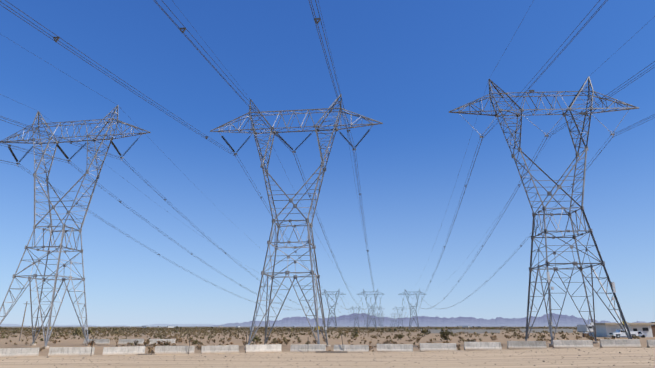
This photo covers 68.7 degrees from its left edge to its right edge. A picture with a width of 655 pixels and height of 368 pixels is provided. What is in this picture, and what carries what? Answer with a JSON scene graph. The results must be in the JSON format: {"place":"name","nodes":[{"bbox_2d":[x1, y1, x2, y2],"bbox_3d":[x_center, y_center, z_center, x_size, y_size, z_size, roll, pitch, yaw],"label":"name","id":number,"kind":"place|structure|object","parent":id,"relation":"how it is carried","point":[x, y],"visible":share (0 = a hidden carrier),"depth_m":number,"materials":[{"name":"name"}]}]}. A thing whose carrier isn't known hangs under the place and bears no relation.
{"place":"outdoors","nodes":[
{"label":"outdoors","id":0,"kind":"place"},
{"bbox_2d":[0,324,212,325],"bbox_3d":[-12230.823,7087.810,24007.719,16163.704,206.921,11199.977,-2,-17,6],"label":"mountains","id":1,"kind":"structure","parent":0,"point":[124,325],"depth_m":26599.96,"materials":[{"name":"stone"}]},
{"bbox_2d":[0,326,654,367],"bbox_3d":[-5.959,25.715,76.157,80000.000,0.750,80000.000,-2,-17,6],"label":"ground","id":2,"kind":"structure","parent":0,"point":[526,358],"depth_m":53.68,"materials":[{"name":"beige sand"}]},
{"bbox_2d":[0,348,38,357],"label":"barrier","id":3,"kind":"object","parent":2,"relation":"on","point":[19,352],"visible":1,"depth_m":54.53,"materials":[{"name":"concrete"}]},
{"bbox_2d":[48,347,94,356],"bbox_3d":[-30.106,19.752,56.460,4.775,1.007,0.740,7,-19,-21],"label":"barrier","id":4,"kind":"object","parent":2,"relation":"on","point":[68,351],"visible":0.9,"depth_m":56.25,"materials":[{"name":"concrete"}]},
{"bbox_2d":[0,105,150,348],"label":"tower","id":5,"kind":"structure","parent":2,"relation":"on","point":[64,231],"depth_m":87.70,"materials":[{"name":"metal"}]},
{"bbox_2d":[83,339,109,344],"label":"barrier","id":6,"kind":"object","parent":2,"relation":"on","point":[102,341],"visible":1,"depth_m":91.88,"materials":[{"name":"concrete"}]},
{"bbox_2d":[102,346,144,355],"bbox_3d":[-24.638,20.250,58.109,4.714,0.992,0.740,5,-18,-18],"label":"barrier","id":7,"kind":"object","parent":2,"relation":"on","point":[115,351],"visible":0.81,"depth_m":57.91,"materials":[{"name":"concrete"}]},
{"bbox_2d":[118,339,143,344],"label":"barrier","id":8,"kind":"object","parent":2,"relation":"on","point":[125,341],"visible":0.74,"depth_m":92.12,"materials":[{"name":"concrete"}]},
{"bbox_2d":[149,339,174,344],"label":"barrier","id":9,"kind":"object","parent":2,"relation":"on","point":[157,340],"visible":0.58,"depth_m":91.96,"materials":[{"name":"concrete"}]},
{"bbox_2d":[154,346,194,354],"bbox_3d":[-19.160,20.843,60.142,4.740,1.012,0.740,6,-17,-18],"label":"barrier","id":10,"kind":"object","parent":2,"relation":"on","point":[162,350],"visible":0.94,"depth_m":59.93,"materials":[{"name":"concrete"}]},
{"bbox_2d":[19,301,346,354],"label":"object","id":11,"kind":"object","parent":2,"relation":"on","point":[343,351],"visible":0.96,"depth_m":62.98,"materials":[{"name":"grey"}]},
{"bbox_2d":[201,345,238,353],"bbox_3d":[-13.876,21.408,61.999,4.773,0.987,0.740,6,-17,-20],"label":"barrier","id":12,"kind":"object","parent":2,"relation":"on","point":[219,349],"visible":0.9,"depth_m":61.82,"materials":[{"name":"concrete"}]},
{"bbox_2d":[245,344,281,352],"bbox_3d":[-8.521,21.962,63.939,4.832,1.029,0.740,7,-17,-21],"label":"barrier","id":13,"kind":"object","parent":2,"relation":"on","point":[270,348],"visible":0.9,"depth_m":63.73,"materials":[{"name":"concrete"}]},
{"bbox_2d":[210,94,382,349],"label":"tower","id":14,"kind":"structure","parent":2,"relation":"on","point":[290,200],"depth_m":83.29,"materials":[{"name":"metal"}]},
{"bbox_2d":[29,326,576,327],"bbox_3d":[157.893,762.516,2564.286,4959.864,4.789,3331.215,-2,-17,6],"label":"houses","id":15,"kind":"structure","parent":2,"relation":"on","point":[320,326],"depth_m":1854.19,"materials":[{"name":"white"}]},
{"bbox_2d":[290,344,325,352],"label":"barrier","id":16,"kind":"object","parent":2,"relation":"on","point":[308,348],"visible":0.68,"depth_m":64.37,"materials":[{"name":"concrete"}]},
{"bbox_2d":[0,326,639,353],"bbox_3d":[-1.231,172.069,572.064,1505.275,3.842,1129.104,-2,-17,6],"label":"scrub","id":17,"kind":"object","parent":2,"relation":"on","point":[116,331],"depth_m":179.76,"materials":[{"name":"plant"}]},
{"bbox_2d":[2,348,654,367],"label":"stones","id":18,"kind":"object","parent":2,"relation":"on","point":[362,357],"visible":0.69,"depth_m":48.77,"materials":[{"name":"brown"}]},
{"bbox_2d":[319,289,344,327],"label":"tower","id":19,"kind":"structure","parent":2,"relation":"on","point":[332,308],"depth_m":536.99,"materials":[{"name":"metal"}]},
{"bbox_2d":[0,0,654,321],"bbox_3d":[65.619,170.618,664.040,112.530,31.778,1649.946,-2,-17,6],"label":"conductors","id":20,"kind":"object","parent":19,"relation":"on","point":[316,22],"visible":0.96,"depth_m":75.33,"materials":[{"name":"grey"}]},
{"bbox_2d":[334,345,368,351],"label":"barrier","id":21,"kind":"object","parent":2,"relation":"on","point":[356,348],"visible":0.81,"depth_m":64.07,"materials":[{"name":"concrete"}]},
{"bbox_2d":[350,306,359,324],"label":"tower","id":22,"kind":"structure","parent":2,"relation":"on","point":[356,315],"depth_m":991.39,"materials":[{"name":"metal"}]},
{"bbox_2d":[357,289,383,329],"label":"tower","id":23,"kind":"structure","parent":2,"relation":"on","point":[371,306],"depth_m":538.62,"materials":[{"name":"metal"}]},
{"bbox_2d":[377,344,412,351],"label":"barrier","id":24,"kind":"object","parent":2,"relation":"on","point":[394,347],"visible":0.9,"depth_m":63.60,"materials":[{"name":"concrete"}]},
{"bbox_2d":[396,307,406,325],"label":"tower","id":25,"kind":"structure","parent":2,"relation":"on","point":[401,314],"depth_m":994.83,"materials":[{"name":"metal"}]},
{"bbox_2d":[398,289,426,328],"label":"tower","id":26,"kind":"structure","parent":2,"relation":"on","point":[413,306],"depth_m":538.73,"materials":[{"name":"metal"}]},
{"bbox_2d":[420,343,456,351],"bbox_3d":[14.604,21.576,63.326,4.721,1.001,0.740,-1,-15,3],"label":"barrier","id":27,"kind":"object","parent":2,"relation":"on","point":[426,347],"visible":0.94,"depth_m":63.17,"materials":[{"name":"concrete"}]},
{"bbox_2d":[464,342,501,349],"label":"barrier","id":28,"kind":"object","parent":2,"relation":"on","point":[482,345],"visible":0.9,"depth_m":62.80,"materials":[{"name":"concrete"}]},
{"bbox_2d":[507,341,546,348],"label":"barrier","id":29,"kind":"object","parent":2,"relation":"on","point":[526,344],"visible":0.94,"depth_m":62.24,"materials":[{"name":"concrete"}]},
{"bbox_2d":[449,76,638,346],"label":"tower","id":30,"kind":"structure","parent":2,"relation":"on","point":[544,208],"depth_m":77.61,"materials":[{"name":"metal"}]},
{"bbox_2d":[529,90,628,338],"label":"tower fittings","id":31,"kind":"object","parent":30,"relation":"attached to","point":[613,284],"visible":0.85,"depth_m":68.63,"materials":[{"name":"grey metal"}]},
{"bbox_2d":[552,340,593,347],"bbox_3d":[31.750,20.752,62.100,4.821,0.988,0.740,-2,-17,7],"label":"barrier","id":32,"kind":"object","parent":2,"relation":"on","point":[572,343],"visible":0.94,"depth_m":61.93,"materials":[{"name":"concrete"}]},
{"bbox_2d":[600,339,641,347],"bbox_3d":[37.498,20.449,61.421,4.768,1.022,0.740,-2,-16,5],"label":"barrier","id":33,"kind":"object","parent":2,"relation":"on","point":[619,343],"visible":0.9,"depth_m":61.26,"materials":[{"name":"concrete"}]},
{"bbox_2d":[608,330,638,337],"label":"pickup","id":34,"kind":"object","parent":2,"relation":"on","point":[617,333],"visible":0.75,"depth_m":109.41,"materials":[{"name":"white metal"}]},
{"bbox_2d":[632,331,647,337],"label":"pickup truck","id":35,"kind":"object","parent":2,"relation":"on","point":[641,334],"visible":0.5,"depth_m":113.39,"materials":[{"name":"white metal"}]},
{"bbox_2d":[647,340,654,347],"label":"barrier","id":36,"kind":"object","parent":2,"relation":"on","point":[650,343],"visible":0.82,"depth_m":60.98,"materials":[{"name":"concrete"}]},
{"bbox_2d":[0,0,654,325],"label":"sky","id":37,"kind":"structure","parent":0,"point":[402,65],"materials":[{"name":"blue"}]},
{"bbox_2d":[212,313,652,325],"bbox_3d":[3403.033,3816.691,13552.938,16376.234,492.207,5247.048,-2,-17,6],"label":"mountains","id":38,"kind":"structure","parent":0,"point":[567,320],"depth_m":14917.17,"materials":[{"name":"stone"}]},
{"bbox_2d":[428,322,654,336],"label":"yard buildings","id":39,"kind":"structure","parent":0,"point":[605,329],"depth_m":121.99,"materials":[{"name":"white"}]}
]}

